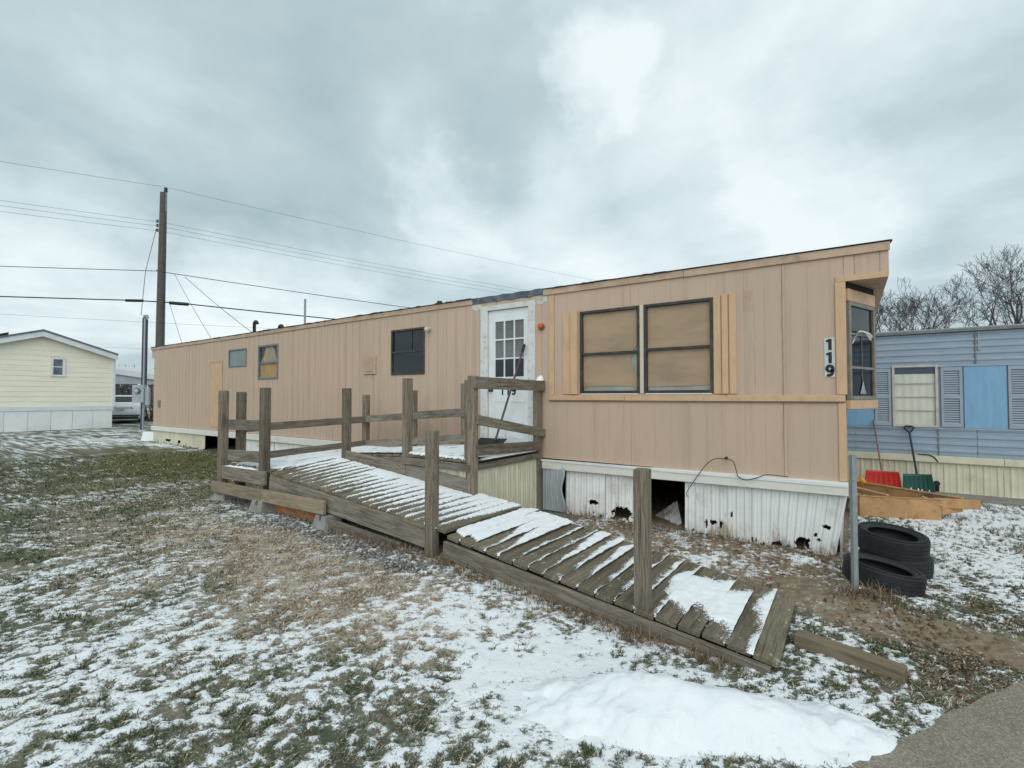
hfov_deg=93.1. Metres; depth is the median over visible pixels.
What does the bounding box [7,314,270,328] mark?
power line
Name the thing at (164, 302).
power line
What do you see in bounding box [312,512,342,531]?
deck block
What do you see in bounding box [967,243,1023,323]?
bare tree
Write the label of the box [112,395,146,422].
parked car
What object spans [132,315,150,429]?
meter post
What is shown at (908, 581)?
tyre
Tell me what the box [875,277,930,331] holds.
bare tree
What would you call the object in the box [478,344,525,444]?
snow shovel
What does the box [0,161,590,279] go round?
power line
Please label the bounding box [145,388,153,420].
bare shrub
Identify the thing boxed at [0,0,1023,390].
sky
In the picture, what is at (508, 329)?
door
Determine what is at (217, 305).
power line
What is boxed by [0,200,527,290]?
power line
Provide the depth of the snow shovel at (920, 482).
7.89 m
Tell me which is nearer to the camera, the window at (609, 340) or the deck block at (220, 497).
the window at (609, 340)
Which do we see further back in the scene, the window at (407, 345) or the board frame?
the window at (407, 345)
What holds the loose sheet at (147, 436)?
on the ground at (584, 651)
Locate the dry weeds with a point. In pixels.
(846, 589)
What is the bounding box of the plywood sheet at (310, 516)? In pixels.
[274,504,315,520]
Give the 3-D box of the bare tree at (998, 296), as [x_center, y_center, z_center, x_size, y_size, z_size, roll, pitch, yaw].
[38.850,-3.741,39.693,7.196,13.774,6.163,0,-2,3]
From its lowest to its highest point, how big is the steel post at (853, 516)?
1.440 m
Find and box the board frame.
[857,482,980,520]
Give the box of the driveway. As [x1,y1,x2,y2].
[841,680,1023,767]
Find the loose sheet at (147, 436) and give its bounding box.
[141,432,152,440]
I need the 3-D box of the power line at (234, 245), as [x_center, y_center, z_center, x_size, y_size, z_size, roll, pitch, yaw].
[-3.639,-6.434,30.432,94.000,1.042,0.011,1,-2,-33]
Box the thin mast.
[304,299,305,323]
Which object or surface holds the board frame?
on the ground at (584, 651)
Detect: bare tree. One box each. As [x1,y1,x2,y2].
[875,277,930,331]
[875,279,976,331]
[875,296,997,330]
[941,250,1023,325]
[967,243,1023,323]
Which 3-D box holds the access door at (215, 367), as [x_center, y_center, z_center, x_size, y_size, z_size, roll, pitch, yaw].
[-7.624,0.279,12.488,0.560,1.640,0.013,-1,-2,35]
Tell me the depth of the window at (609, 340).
6.38 m
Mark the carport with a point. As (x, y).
(128, 375)
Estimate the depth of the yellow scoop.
7.25 m
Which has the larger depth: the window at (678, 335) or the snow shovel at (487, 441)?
the snow shovel at (487, 441)
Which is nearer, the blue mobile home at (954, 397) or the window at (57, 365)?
the blue mobile home at (954, 397)
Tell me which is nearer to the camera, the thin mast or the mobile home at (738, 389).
the mobile home at (738, 389)
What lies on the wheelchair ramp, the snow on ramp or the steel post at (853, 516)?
the snow on ramp
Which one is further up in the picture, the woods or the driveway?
the woods
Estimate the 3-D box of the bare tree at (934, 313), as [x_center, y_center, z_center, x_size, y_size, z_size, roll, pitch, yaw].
[33.460,-2.669,40.045,9.268,11.648,7.013,1,-2,-43]
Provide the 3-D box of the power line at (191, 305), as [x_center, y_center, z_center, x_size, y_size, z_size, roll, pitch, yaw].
[-13.301,-3.190,20.291,5.540,3.762,0.015,-1,-2,41]
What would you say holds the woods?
on the ground at (584, 651)
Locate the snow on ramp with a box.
[227,375,776,654]
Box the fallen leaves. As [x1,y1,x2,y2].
[545,510,1023,705]
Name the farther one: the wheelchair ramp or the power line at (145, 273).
the power line at (145, 273)
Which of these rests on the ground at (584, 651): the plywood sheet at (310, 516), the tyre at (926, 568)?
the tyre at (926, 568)
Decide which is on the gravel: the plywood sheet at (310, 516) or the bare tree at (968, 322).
the plywood sheet at (310, 516)
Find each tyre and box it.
[842,552,926,597]
[858,522,930,561]
[859,548,933,578]
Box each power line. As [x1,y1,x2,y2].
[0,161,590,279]
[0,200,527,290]
[0,205,512,291]
[0,266,410,307]
[0,296,333,318]
[1,211,503,293]
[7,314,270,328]
[141,231,155,314]
[175,275,210,337]
[185,277,250,331]
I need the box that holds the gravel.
[214,497,478,577]
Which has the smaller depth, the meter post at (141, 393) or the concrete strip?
the concrete strip
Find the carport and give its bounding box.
[115,366,153,404]
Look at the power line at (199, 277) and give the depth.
22.41 m
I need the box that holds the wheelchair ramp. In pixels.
[211,376,795,673]
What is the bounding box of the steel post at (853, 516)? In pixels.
[849,455,858,591]
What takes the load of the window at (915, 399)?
in the blue mobile home at (954, 397)
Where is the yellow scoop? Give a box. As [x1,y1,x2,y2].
[847,476,866,483]
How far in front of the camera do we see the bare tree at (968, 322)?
41.79 m
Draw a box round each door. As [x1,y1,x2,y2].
[210,363,220,426]
[488,307,527,442]
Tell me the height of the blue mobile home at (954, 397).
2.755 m
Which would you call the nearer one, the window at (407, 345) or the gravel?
the gravel
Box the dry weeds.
[330,508,903,677]
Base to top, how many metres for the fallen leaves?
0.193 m
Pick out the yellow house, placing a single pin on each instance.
(49, 380)
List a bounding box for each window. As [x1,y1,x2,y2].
[50,357,65,376]
[228,348,246,367]
[257,343,278,379]
[391,327,424,374]
[580,305,639,392]
[643,297,713,392]
[846,301,876,399]
[892,364,938,427]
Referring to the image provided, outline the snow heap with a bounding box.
[515,670,898,767]
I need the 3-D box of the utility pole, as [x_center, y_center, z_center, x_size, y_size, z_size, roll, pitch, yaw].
[-16.193,-3.268,22.088,2.718,11.500,0.376,0,-2,-2]
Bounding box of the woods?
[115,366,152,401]
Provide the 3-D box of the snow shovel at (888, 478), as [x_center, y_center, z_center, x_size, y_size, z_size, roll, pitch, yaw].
[6.322,1.173,8.301,0.500,1.096,0.405,-1,-2,35]
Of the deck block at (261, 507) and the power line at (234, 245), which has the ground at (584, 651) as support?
the deck block at (261, 507)
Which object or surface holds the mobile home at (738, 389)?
on the ground at (584, 651)
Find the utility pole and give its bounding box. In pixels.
[125,187,188,425]
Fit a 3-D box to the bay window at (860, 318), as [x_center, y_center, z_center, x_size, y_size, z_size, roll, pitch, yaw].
[3.682,-0.336,5.086,0.648,1.004,0.079,1,-2,-35]
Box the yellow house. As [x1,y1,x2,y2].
[0,329,117,431]
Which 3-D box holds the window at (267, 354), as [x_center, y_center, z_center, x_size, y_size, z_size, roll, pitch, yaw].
[-5.571,-0.504,11.118,0.860,0.795,0.066,-1,-2,35]
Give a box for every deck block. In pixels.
[212,493,237,500]
[248,499,273,513]
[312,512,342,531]
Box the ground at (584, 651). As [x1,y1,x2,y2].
[0,405,1023,767]
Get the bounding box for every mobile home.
[150,239,891,556]
[847,324,1023,498]
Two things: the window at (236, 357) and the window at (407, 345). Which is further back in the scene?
the window at (236, 357)
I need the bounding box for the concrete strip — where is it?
[848,484,1023,505]
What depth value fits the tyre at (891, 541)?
4.51 m
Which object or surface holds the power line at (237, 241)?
attached to the utility pole
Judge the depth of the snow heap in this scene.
2.27 m
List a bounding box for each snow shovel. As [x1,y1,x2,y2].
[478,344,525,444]
[865,420,901,487]
[903,425,935,492]
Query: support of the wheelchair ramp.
on the ground at (584, 651)

